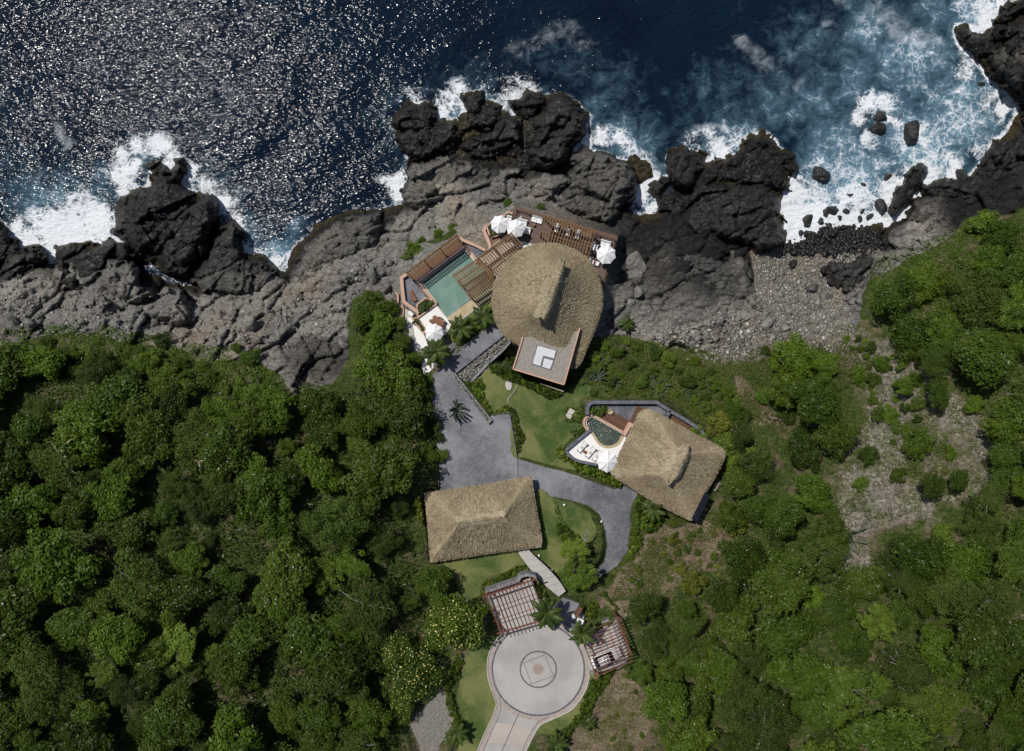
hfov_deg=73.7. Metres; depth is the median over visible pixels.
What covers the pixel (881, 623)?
tree
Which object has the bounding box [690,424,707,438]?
bush
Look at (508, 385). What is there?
stone slab
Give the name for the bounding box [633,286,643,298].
boulder
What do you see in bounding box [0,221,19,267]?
coastal rock
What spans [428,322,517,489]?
court
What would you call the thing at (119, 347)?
bush
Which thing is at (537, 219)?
sofa
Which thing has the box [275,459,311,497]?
tree
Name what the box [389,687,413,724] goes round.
tree
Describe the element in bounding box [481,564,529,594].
hedge
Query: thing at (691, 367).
undergrowth
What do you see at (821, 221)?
boulder
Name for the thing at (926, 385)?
bush
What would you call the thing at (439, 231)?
bush
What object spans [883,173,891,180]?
boulder
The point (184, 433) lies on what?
tree
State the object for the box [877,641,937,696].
tree
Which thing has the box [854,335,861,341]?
bush
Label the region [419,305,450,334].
white terrace
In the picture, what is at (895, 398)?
bush
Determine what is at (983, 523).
tree
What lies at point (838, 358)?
bush
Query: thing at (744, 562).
tree
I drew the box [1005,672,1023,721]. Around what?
tree
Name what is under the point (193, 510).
tree
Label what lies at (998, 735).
tree
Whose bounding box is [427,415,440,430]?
bush
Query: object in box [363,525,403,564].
tree
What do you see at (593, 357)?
bush
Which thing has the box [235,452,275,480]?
tree
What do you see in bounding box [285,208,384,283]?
coastal rock
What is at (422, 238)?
bush
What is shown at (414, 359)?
bush
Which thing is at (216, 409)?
tree
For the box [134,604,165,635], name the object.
tree
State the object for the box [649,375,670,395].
cactus
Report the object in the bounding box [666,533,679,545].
bush
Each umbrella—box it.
[425,324,443,341]
[491,215,508,233]
[507,219,524,236]
[596,451,617,472]
[597,245,615,263]
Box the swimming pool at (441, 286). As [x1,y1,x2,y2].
[415,244,493,320]
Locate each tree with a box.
[0,341,27,400]
[0,418,9,438]
[0,428,38,492]
[0,482,62,529]
[0,507,35,552]
[0,539,37,585]
[0,573,45,658]
[0,630,60,697]
[0,636,22,685]
[0,673,7,691]
[0,683,17,715]
[0,700,24,750]
[2,671,20,688]
[5,715,40,748]
[9,523,102,604]
[10,413,48,453]
[11,343,67,380]
[12,674,57,725]
[17,739,51,750]
[22,393,57,424]
[25,436,87,489]
[25,449,51,477]
[42,641,66,660]
[43,604,112,651]
[45,662,85,717]
[49,398,118,467]
[50,485,97,530]
[51,718,116,750]
[70,698,110,735]
[74,347,115,398]
[79,372,145,439]
[82,466,134,520]
[82,577,122,616]
[84,464,103,483]
[84,660,117,687]
[88,553,111,579]
[88,612,149,665]
[89,510,158,558]
[95,546,168,624]
[103,674,144,707]
[105,453,147,486]
[115,365,140,392]
[115,393,174,469]
[119,728,139,749]
[123,695,151,742]
[124,493,142,512]
[127,745,144,750]
[129,353,157,375]
[130,631,179,672]
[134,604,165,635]
[134,666,161,696]
[135,736,172,750]
[139,506,154,527]
[139,693,205,748]
[142,366,196,404]
[147,499,178,527]
[152,574,219,611]
[153,452,171,465]
[153,526,183,554]
[154,382,192,439]
[155,598,191,633]
[156,468,193,498]
[156,664,177,682]
[156,677,193,712]
[158,622,197,673]
[165,405,212,471]
[166,539,210,578]
[177,660,203,680]
[178,483,212,527]
[191,738,214,750]
[194,417,254,481]
[198,643,222,673]
[199,529,217,549]
[200,395,240,427]
[201,561,247,604]
[202,473,221,495]
[205,634,261,699]
[206,702,265,750]
[207,476,245,515]
[207,591,251,636]
[221,610,288,659]
[223,393,276,438]
[225,742,247,750]
[231,464,291,529]
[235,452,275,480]
[240,671,260,691]
[241,383,265,403]
[247,583,270,616]
[257,385,298,434]
[257,494,297,548]
[258,536,316,616]
[266,592,292,622]
[268,692,299,734]
[268,739,298,750]
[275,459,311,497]
[276,642,294,660]
[277,437,298,454]
[280,605,312,629]
[281,610,343,668]
[292,441,343,495]
[295,694,343,733]
[296,510,320,540]
[296,728,341,750]
[298,382,342,424]
[300,416,341,453]
[302,496,371,560]
[307,556,344,594]
[318,636,384,697]
[323,614,363,644]
[329,539,371,580]
[332,416,349,434]
[334,570,397,648]
[336,725,380,750]
[338,434,421,515]
[340,397,377,439]
[340,697,394,744]
[345,677,369,707]
[346,435,372,457]
[351,334,425,397]
[351,533,371,552]
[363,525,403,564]
[365,325,390,341]
[369,629,410,674]
[370,383,436,437]
[380,492,409,519]
[383,644,446,701]
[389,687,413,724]
[398,588,422,613]
[413,564,453,606]
[418,634,438,655]
[421,338,450,365]
[421,592,487,650]
[445,719,468,745]
[446,314,474,342]
[449,399,466,422]
[470,303,494,330]
[529,597,563,630]
[544,729,569,750]
[557,559,598,590]
[558,538,590,561]
[568,620,596,646]
[570,425,582,437]
[581,717,596,731]
[618,315,634,331]
[621,661,652,685]
[623,590,662,624]
[637,615,679,660]
[641,500,665,522]
[641,680,688,725]
[654,653,684,686]
[659,715,718,750]
[669,623,695,660]
[669,684,712,728]
[670,649,700,675]
[675,598,697,618]
[681,617,707,636]
[691,644,741,703]
[695,633,725,659]
[704,576,740,618]
[713,595,759,653]
[716,534,776,593]
[716,661,766,735]
[716,732,742,750]
[718,501,746,532]
[721,401,743,425]
[723,469,754,498]
[729,416,753,450]
[732,447,775,485]
[732,707,801,750]
[733,643,769,674]
[735,493,780,526]
[740,408,753,422]
[746,547,817,618]
[747,684,789,719]
[752,604,826,662]
[762,493,806,538]
[764,373,799,408]
[764,651,835,700]
[767,330,817,385]
[769,535,785,556]
[786,422,822,472]
[787,373,844,425]
[787,693,807,722]
[791,473,834,513]
[797,580,825,608]
[798,694,834,733]
[799,737,837,750]
[801,536,850,581]
[807,351,838,383]
[807,605,827,628]
[811,723,850,750]
[812,413,861,458]
[814,664,882,721]
[815,504,852,551]
[817,592,859,628]
[827,711,845,729]
[831,563,884,603]
[832,619,861,653]
[834,705,934,750]
[848,645,871,664]
[856,603,897,642]
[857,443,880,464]
[857,628,873,652]
[861,671,890,700]
[871,270,916,322]
[872,356,888,372]
[875,540,909,576]
[877,571,892,594]
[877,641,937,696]
[878,686,903,709]
[880,565,923,599]
[883,407,900,423]
[887,594,917,629]
[889,311,943,364]
[889,664,902,682]
[890,531,950,585]
[894,376,914,395]
[896,682,925,710]
[900,425,938,459]
[905,576,940,618]
[905,717,928,731]
[907,259,944,304]
[911,679,967,728]
[912,621,965,678]
[916,348,951,378]
[917,729,947,750]
[918,470,946,498]
[923,567,976,616]
[925,378,950,410]
[926,312,962,347]
[927,331,967,370]
[927,719,953,736]
[929,540,992,586]
[931,523,951,542]
[935,605,963,630]
[938,270,960,294]
[945,611,1022,670]
[945,745,963,750]
[948,267,1006,327]
[948,578,1023,626]
[949,467,969,490]
[951,326,1020,389]
[958,504,1002,537]
[959,523,1014,564]
[959,723,997,750]
[960,667,1016,714]
[963,394,986,413]
[963,661,988,680]
[967,243,1007,284]
[967,474,1010,520]
[980,394,1023,446]
[981,219,1019,253]
[982,558,1006,580]
[985,719,1009,747]
[986,441,1023,468]
[989,462,1023,496]
[991,320,1023,360]
[993,538,1023,586]
[993,694,1023,734]
[994,646,1023,678]
[995,298,1023,330]
[998,251,1023,288]
[998,618,1023,661]
[1001,724,1023,750]
[1003,515,1023,549]
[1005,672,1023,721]
[1007,279,1023,303]
[1007,368,1023,410]
[1010,472,1023,499]
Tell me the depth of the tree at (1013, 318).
92.99 m
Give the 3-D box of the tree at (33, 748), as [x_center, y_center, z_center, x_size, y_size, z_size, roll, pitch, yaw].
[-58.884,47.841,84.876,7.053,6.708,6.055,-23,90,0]
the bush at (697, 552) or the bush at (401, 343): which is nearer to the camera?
the bush at (697, 552)
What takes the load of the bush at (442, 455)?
on the hillside
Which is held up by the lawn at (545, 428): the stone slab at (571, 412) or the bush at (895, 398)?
the stone slab at (571, 412)
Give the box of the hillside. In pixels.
[0,208,1023,750]
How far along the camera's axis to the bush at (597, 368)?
99.47 m
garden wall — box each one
[395,291,403,331]
[400,273,419,313]
[451,374,491,423]
[460,237,485,251]
[472,341,511,380]
[482,225,491,247]
[485,570,536,592]
[488,596,502,634]
[565,428,590,450]
[565,450,596,465]
[585,400,707,438]
[590,658,624,673]
[601,617,614,623]
[614,618,628,652]
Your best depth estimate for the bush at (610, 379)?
98.95 m
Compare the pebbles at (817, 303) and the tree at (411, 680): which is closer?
the tree at (411, 680)
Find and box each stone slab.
[505,380,511,389]
[566,408,574,418]
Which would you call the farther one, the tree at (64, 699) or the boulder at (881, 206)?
the boulder at (881, 206)
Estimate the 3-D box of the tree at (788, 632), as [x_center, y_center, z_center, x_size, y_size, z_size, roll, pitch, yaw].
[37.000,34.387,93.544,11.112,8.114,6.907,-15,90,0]
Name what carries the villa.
on the hillside
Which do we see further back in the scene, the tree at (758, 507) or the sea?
the sea
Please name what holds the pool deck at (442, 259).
on the rocky shore
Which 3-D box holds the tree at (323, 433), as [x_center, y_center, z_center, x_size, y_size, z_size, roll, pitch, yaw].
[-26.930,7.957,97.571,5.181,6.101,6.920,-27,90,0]
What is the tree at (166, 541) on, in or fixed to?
on the hillside
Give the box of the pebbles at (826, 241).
[781,223,885,259]
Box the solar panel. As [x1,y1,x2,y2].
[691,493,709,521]
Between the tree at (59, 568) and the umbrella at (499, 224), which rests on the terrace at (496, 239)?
the umbrella at (499, 224)
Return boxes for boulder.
[0,314,20,333]
[0,331,8,340]
[24,319,37,330]
[177,342,184,348]
[178,329,190,339]
[217,327,225,338]
[243,315,257,329]
[338,338,348,348]
[367,265,378,284]
[377,259,384,267]
[386,258,392,266]
[624,298,635,309]
[626,251,645,271]
[626,271,642,279]
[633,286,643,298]
[712,482,721,490]
[728,243,734,257]
[760,318,772,329]
[772,326,780,333]
[781,324,789,331]
[785,309,791,314]
[789,260,796,268]
[801,298,809,304]
[802,214,812,227]
[805,283,817,292]
[812,166,830,181]
[818,217,823,224]
[823,209,828,216]
[825,293,832,299]
[826,206,838,214]
[842,208,849,213]
[847,297,855,304]
[866,213,873,220]
[870,122,886,135]
[873,111,887,121]
[874,198,887,214]
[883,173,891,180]
[903,120,919,144]
[955,169,968,179]
[977,82,984,86]
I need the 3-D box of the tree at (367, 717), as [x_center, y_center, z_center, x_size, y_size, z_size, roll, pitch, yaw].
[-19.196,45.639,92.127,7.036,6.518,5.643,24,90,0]
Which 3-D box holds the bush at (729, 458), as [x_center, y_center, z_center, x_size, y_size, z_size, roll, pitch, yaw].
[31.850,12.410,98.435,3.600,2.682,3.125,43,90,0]
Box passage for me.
[480,236,519,281]
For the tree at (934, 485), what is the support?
on the hillside
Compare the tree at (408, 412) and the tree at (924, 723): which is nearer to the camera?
the tree at (924, 723)
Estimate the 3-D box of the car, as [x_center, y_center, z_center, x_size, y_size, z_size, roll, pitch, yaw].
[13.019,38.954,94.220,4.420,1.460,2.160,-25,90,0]
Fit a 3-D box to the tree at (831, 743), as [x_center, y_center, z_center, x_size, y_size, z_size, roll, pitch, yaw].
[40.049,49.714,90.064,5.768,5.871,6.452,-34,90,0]
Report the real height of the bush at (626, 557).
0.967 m
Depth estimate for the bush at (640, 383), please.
99.94 m
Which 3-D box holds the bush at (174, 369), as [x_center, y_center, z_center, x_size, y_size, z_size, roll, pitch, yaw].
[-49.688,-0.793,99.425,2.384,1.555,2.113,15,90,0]
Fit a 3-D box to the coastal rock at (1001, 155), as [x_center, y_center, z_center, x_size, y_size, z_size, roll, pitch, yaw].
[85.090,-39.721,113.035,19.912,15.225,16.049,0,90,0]
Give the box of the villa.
[491,242,602,390]
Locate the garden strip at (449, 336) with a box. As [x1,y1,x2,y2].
[445,298,493,341]
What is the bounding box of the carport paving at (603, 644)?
[585,621,627,673]
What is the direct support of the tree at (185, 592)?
on the hillside
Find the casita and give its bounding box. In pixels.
[610,408,725,520]
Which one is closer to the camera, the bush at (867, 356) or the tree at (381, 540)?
the tree at (381, 540)
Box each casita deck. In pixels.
[600,410,629,430]
[630,405,643,423]
[668,414,691,429]
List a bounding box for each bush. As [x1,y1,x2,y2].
[22,341,34,348]
[37,335,54,350]
[54,366,63,374]
[60,349,71,362]
[64,365,77,379]
[68,346,80,359]
[79,343,91,357]
[90,337,103,347]
[98,353,111,367]
[109,354,127,372]
[115,339,129,352]
[122,344,136,359]
[122,359,137,373]
[134,343,149,354]
[143,347,164,368]
[152,331,171,349]
[160,357,167,365]
[164,362,177,375]
[173,356,190,369]
[178,370,193,383]
[194,362,208,371]
[197,375,209,387]
[205,368,218,381]
[218,382,230,394]
[229,343,241,352]
[232,384,243,398]
[236,375,244,385]
[239,347,261,366]
[263,381,275,394]
[352,296,365,310]
[353,290,385,315]
[353,325,365,335]
[355,307,373,328]
[357,338,377,350]
[368,314,377,327]
[373,310,394,333]
[378,339,394,353]
[380,300,400,315]
[390,314,406,333]
[393,330,411,350]
[405,241,418,252]
[406,351,423,365]
[414,439,432,455]
[415,425,430,438]
[418,236,424,241]
[421,373,433,389]
[421,388,434,405]
[423,450,440,462]
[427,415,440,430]
[432,430,444,442]
[433,228,443,238]
[434,448,448,463]
[448,223,456,230]
[503,198,511,206]
[535,202,545,209]
[585,367,595,374]
[588,349,600,363]
[589,388,598,396]
[595,361,605,373]
[598,339,609,351]
[601,374,615,387]
[607,364,613,372]
[609,346,625,357]
[613,370,624,378]
[620,336,630,345]
[620,390,628,396]
[622,553,633,560]
[625,359,635,369]
[630,340,642,350]
[634,372,648,388]
[635,565,641,574]
[636,580,642,587]
[648,342,661,360]
[648,366,658,376]
[656,382,665,393]
[661,350,675,367]
[666,369,672,375]
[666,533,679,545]
[668,520,680,527]
[670,559,686,576]
[672,391,679,397]
[674,548,680,556]
[675,368,681,375]
[677,372,696,387]
[678,569,707,595]
[683,544,690,553]
[685,532,694,540]
[689,355,700,365]
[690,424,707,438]
[691,393,700,405]
[694,547,700,555]
[695,371,704,379]
[699,382,706,389]
[701,391,711,400]
[702,401,710,413]
[704,368,714,376]
[705,426,714,437]
[707,376,720,392]
[709,410,732,432]
[710,552,717,559]
[712,404,722,418]
[713,429,738,454]
[715,385,733,403]
[723,453,743,470]
[728,512,747,535]
[734,449,747,457]
[740,436,753,448]
[745,446,759,455]
[754,386,770,404]
[761,345,772,354]
[771,399,783,410]
[776,408,795,425]
[809,348,819,357]
[831,353,839,364]
[843,334,850,343]
[849,365,865,385]
[851,475,869,491]
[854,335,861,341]
[856,345,865,351]
[858,382,865,389]
[861,353,869,358]
[865,341,876,353]
[865,363,871,370]
[866,372,881,387]
[868,395,878,405]
[871,403,884,422]
[889,467,907,482]
[890,439,896,444]
[891,394,899,402]
[892,425,900,435]
[895,358,909,370]
[899,403,909,412]
[900,422,916,438]
[903,369,923,386]
[906,396,925,410]
[911,414,922,422]
[923,383,928,391]
[945,444,957,460]
[964,209,1000,233]
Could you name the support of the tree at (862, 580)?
on the hillside
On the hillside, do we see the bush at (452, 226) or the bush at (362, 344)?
the bush at (362, 344)
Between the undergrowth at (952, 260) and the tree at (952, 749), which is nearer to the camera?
the tree at (952, 749)
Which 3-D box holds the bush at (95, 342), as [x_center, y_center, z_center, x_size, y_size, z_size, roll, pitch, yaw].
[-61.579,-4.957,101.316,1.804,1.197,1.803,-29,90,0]
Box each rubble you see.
[0,261,377,350]
[651,311,850,363]
[829,328,990,565]
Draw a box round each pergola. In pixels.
[405,233,462,280]
[452,257,494,299]
[476,232,522,277]
[483,577,539,636]
[538,215,595,257]
[584,610,632,679]
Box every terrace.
[404,276,425,305]
[412,323,427,350]
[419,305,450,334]
[467,245,483,256]
[491,229,514,245]
[568,427,631,464]
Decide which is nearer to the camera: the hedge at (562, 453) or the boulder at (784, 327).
the hedge at (562, 453)
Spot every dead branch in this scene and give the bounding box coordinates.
[52,438,74,466]
[583,531,590,546]
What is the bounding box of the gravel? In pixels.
[409,688,451,750]
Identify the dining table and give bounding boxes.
[431,315,444,326]
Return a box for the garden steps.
[418,357,433,373]
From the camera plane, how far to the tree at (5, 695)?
86.33 m
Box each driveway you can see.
[478,698,547,750]
[518,459,637,578]
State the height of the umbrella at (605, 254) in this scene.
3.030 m
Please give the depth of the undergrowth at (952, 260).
103.11 m
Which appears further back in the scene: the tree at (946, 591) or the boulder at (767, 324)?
the boulder at (767, 324)
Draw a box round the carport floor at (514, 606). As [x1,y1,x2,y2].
[489,578,538,635]
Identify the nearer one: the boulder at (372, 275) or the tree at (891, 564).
the tree at (891, 564)
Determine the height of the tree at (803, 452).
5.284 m
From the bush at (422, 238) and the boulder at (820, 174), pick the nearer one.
the bush at (422, 238)
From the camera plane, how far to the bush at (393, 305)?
99.94 m
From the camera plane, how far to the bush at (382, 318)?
98.81 m
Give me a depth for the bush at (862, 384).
100.63 m
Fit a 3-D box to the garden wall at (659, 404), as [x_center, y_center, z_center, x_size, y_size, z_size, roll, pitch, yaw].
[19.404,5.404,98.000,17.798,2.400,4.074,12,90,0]
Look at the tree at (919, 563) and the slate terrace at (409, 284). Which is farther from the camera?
the slate terrace at (409, 284)
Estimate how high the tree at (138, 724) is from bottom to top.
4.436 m
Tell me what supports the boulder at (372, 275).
on the rocky shore
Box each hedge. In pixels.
[414,318,424,331]
[414,496,424,525]
[417,298,434,313]
[443,653,464,724]
[452,306,493,347]
[466,377,509,414]
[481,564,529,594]
[487,344,562,399]
[488,224,498,236]
[510,406,524,453]
[535,583,548,598]
[547,667,614,750]
[555,444,570,461]
[555,504,566,525]
[555,522,578,541]
[564,405,584,423]
[570,425,583,437]
[570,461,622,488]
[582,602,600,618]
[589,405,607,416]
[594,591,618,630]
[607,526,643,583]
[634,496,666,533]
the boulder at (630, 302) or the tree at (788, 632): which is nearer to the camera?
the tree at (788, 632)
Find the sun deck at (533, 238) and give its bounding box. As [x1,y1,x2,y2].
[512,206,617,287]
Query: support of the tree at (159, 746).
on the hillside
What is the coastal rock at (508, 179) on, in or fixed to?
on the rocky shore
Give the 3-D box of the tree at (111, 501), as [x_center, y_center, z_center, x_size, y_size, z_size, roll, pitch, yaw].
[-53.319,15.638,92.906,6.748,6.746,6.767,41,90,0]
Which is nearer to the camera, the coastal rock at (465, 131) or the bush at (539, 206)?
the bush at (539, 206)
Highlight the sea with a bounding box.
[0,0,1020,285]
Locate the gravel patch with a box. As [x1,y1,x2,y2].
[411,688,453,750]
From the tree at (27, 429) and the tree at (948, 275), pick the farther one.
the tree at (948, 275)
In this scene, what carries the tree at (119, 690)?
on the hillside
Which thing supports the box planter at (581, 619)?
on the entry paving at (568, 606)
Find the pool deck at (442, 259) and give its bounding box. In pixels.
[411,241,464,280]
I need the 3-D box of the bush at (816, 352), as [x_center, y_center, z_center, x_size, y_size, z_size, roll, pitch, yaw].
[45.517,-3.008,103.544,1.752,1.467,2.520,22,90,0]
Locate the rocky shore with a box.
[0,10,1023,395]
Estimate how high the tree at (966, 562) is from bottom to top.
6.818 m
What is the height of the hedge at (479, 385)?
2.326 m
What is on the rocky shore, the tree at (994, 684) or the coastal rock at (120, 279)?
the coastal rock at (120, 279)
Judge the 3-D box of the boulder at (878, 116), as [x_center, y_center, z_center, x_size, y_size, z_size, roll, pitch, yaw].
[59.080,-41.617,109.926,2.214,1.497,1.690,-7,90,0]
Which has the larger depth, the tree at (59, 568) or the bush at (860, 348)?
the bush at (860, 348)
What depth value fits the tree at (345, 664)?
89.30 m
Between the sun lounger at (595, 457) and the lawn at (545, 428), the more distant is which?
the lawn at (545, 428)
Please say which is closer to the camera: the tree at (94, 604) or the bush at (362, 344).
the tree at (94, 604)
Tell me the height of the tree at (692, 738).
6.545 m
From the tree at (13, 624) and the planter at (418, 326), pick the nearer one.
the tree at (13, 624)
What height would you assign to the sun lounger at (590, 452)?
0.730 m
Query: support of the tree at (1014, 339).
on the hillside
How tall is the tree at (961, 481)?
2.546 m
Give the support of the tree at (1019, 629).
on the hillside
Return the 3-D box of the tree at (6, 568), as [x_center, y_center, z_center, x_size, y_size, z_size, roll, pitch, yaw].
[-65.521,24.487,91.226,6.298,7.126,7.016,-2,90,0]
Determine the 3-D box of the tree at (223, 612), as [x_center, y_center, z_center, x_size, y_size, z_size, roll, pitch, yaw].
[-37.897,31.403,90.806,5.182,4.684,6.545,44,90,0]
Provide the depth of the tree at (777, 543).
95.19 m
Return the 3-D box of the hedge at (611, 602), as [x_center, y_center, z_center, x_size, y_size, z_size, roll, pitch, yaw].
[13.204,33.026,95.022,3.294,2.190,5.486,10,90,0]
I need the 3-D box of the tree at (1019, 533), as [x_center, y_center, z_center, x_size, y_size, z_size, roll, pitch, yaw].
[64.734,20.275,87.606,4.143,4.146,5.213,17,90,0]
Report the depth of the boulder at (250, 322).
100.01 m
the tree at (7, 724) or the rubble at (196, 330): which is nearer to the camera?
the tree at (7, 724)
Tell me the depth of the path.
96.23 m
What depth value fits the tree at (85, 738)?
82.76 m
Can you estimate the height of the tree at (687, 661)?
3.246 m
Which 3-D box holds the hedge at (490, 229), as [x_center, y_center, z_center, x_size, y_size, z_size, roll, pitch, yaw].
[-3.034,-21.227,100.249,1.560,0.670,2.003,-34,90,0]
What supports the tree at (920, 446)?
on the hillside
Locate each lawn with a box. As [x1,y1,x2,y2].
[437,550,524,597]
[457,632,499,750]
[480,365,610,469]
[527,673,599,750]
[529,489,595,572]
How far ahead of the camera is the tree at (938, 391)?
93.34 m
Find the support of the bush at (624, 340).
on the hillside
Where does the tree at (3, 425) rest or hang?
on the hillside
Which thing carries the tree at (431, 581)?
on the hillside
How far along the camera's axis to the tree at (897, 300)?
98.25 m
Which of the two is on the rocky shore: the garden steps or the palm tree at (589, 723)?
the garden steps
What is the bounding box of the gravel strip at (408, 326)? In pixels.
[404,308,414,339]
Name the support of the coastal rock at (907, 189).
on the rocky shore
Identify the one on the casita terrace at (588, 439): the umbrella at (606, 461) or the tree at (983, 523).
the umbrella at (606, 461)
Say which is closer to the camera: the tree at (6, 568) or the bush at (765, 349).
the tree at (6, 568)
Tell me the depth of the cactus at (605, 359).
100.21 m
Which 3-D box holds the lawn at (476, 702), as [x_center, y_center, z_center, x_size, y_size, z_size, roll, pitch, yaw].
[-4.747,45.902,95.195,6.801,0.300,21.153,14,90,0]
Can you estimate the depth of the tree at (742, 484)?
93.85 m
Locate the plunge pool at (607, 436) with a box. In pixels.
[582,414,633,447]
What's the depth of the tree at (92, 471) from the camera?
93.58 m
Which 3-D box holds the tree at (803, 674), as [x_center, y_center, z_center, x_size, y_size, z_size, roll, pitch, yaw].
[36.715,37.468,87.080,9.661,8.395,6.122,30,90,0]
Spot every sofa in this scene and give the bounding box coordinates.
[518,218,527,226]
[524,227,530,234]
[531,215,542,224]
[591,243,598,251]
[599,239,611,245]
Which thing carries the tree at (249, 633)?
on the hillside
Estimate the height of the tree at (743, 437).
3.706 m
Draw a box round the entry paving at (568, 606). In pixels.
[555,596,584,630]
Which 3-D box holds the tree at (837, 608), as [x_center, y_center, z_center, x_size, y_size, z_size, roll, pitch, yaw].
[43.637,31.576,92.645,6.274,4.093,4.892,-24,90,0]
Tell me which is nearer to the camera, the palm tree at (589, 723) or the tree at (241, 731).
the tree at (241, 731)
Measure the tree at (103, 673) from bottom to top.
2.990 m
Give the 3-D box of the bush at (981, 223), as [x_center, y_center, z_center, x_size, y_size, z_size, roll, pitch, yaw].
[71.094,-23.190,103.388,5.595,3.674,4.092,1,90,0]
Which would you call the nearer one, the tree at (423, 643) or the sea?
the tree at (423, 643)
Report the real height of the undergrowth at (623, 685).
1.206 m
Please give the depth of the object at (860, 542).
94.49 m
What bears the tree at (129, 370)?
on the hillside
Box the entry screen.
[574,603,582,616]
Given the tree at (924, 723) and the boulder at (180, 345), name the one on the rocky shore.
the boulder at (180, 345)
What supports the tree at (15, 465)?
on the hillside
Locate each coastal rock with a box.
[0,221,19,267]
[0,244,48,287]
[53,237,138,290]
[76,296,112,323]
[99,258,154,303]
[110,157,220,280]
[127,283,196,327]
[188,270,276,297]
[189,219,278,278]
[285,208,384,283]
[391,100,439,130]
[394,122,458,159]
[399,154,491,209]
[406,95,579,172]
[458,117,522,159]
[459,90,501,132]
[485,166,570,201]
[507,88,545,118]
[525,92,588,171]
[558,144,637,222]
[626,154,652,183]
[647,176,671,197]
[655,190,690,217]
[658,253,722,294]
[665,146,707,188]
[673,138,787,244]
[684,181,786,253]
[703,257,753,297]
[711,127,798,190]
[820,261,845,288]
[841,254,873,292]
[873,226,892,249]
[888,162,927,215]
[902,209,935,222]
[919,107,1023,197]
[927,171,985,198]
[954,23,1006,62]
[987,133,1023,169]
[988,21,1023,91]
[991,0,1023,24]
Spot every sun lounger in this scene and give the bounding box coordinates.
[408,290,416,301]
[577,441,586,452]
[585,446,595,457]
[590,259,599,266]
[592,450,601,461]
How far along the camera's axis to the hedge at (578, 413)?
98.44 m
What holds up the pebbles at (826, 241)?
on the rocky shore
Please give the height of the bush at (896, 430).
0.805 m
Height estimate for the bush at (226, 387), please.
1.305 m
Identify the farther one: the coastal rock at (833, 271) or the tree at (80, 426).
the coastal rock at (833, 271)
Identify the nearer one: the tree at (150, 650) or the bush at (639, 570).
the tree at (150, 650)
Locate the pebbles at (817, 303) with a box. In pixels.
[753,249,869,337]
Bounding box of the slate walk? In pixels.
[589,404,666,419]
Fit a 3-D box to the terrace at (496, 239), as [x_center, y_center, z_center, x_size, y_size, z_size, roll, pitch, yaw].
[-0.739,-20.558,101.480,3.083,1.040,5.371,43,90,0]
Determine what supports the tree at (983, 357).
on the hillside
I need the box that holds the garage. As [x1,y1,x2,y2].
[423,476,542,561]
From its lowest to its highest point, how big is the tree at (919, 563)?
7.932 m
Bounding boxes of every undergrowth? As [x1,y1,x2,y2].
[0,323,286,392]
[0,338,441,750]
[400,241,423,258]
[425,229,456,242]
[568,675,648,750]
[589,336,762,438]
[611,511,751,601]
[640,245,1023,750]
[743,338,863,430]
[804,323,991,569]
[868,221,1023,333]
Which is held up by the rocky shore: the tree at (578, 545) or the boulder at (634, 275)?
the boulder at (634, 275)
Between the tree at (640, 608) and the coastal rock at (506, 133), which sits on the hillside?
the tree at (640, 608)
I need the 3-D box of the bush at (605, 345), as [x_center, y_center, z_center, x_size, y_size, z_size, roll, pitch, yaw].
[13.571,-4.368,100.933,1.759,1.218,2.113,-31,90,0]
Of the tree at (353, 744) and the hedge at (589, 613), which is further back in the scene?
the hedge at (589, 613)
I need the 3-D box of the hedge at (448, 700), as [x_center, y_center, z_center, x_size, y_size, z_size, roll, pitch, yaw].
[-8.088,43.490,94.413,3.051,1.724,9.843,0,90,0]
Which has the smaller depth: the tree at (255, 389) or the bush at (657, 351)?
the tree at (255, 389)
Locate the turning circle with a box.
[487,622,589,720]
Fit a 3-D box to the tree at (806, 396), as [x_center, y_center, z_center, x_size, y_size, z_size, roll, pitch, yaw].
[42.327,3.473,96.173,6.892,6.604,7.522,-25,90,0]
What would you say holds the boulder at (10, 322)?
on the rocky shore
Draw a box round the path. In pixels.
[518,549,565,596]
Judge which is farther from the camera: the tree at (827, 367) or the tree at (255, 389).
the tree at (827, 367)
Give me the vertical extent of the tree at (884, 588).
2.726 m
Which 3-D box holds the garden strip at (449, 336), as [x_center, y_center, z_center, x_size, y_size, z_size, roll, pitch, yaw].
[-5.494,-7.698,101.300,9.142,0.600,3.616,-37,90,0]
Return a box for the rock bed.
[452,335,508,381]
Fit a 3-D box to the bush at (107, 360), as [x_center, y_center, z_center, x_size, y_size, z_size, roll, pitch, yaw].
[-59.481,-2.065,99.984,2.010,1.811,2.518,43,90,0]
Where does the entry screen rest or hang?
on the hillside
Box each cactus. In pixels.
[246,373,260,384]
[581,367,609,392]
[597,353,610,364]
[614,374,621,390]
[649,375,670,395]
[683,388,701,405]
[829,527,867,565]
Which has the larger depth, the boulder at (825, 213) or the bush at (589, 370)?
the boulder at (825, 213)
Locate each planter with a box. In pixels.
[412,317,425,334]
[416,297,436,317]
[486,223,501,238]
[503,211,512,217]
[576,616,583,623]
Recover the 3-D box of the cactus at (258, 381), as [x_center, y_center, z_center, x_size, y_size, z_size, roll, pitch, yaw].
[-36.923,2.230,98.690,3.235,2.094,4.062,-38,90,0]
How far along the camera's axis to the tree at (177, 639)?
87.56 m
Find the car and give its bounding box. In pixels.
[590,645,622,668]
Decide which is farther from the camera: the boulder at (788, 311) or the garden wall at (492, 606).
the boulder at (788, 311)
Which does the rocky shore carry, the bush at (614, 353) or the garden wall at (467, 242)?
the garden wall at (467, 242)
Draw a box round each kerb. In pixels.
[477,635,498,750]
[509,413,517,474]
[526,675,589,750]

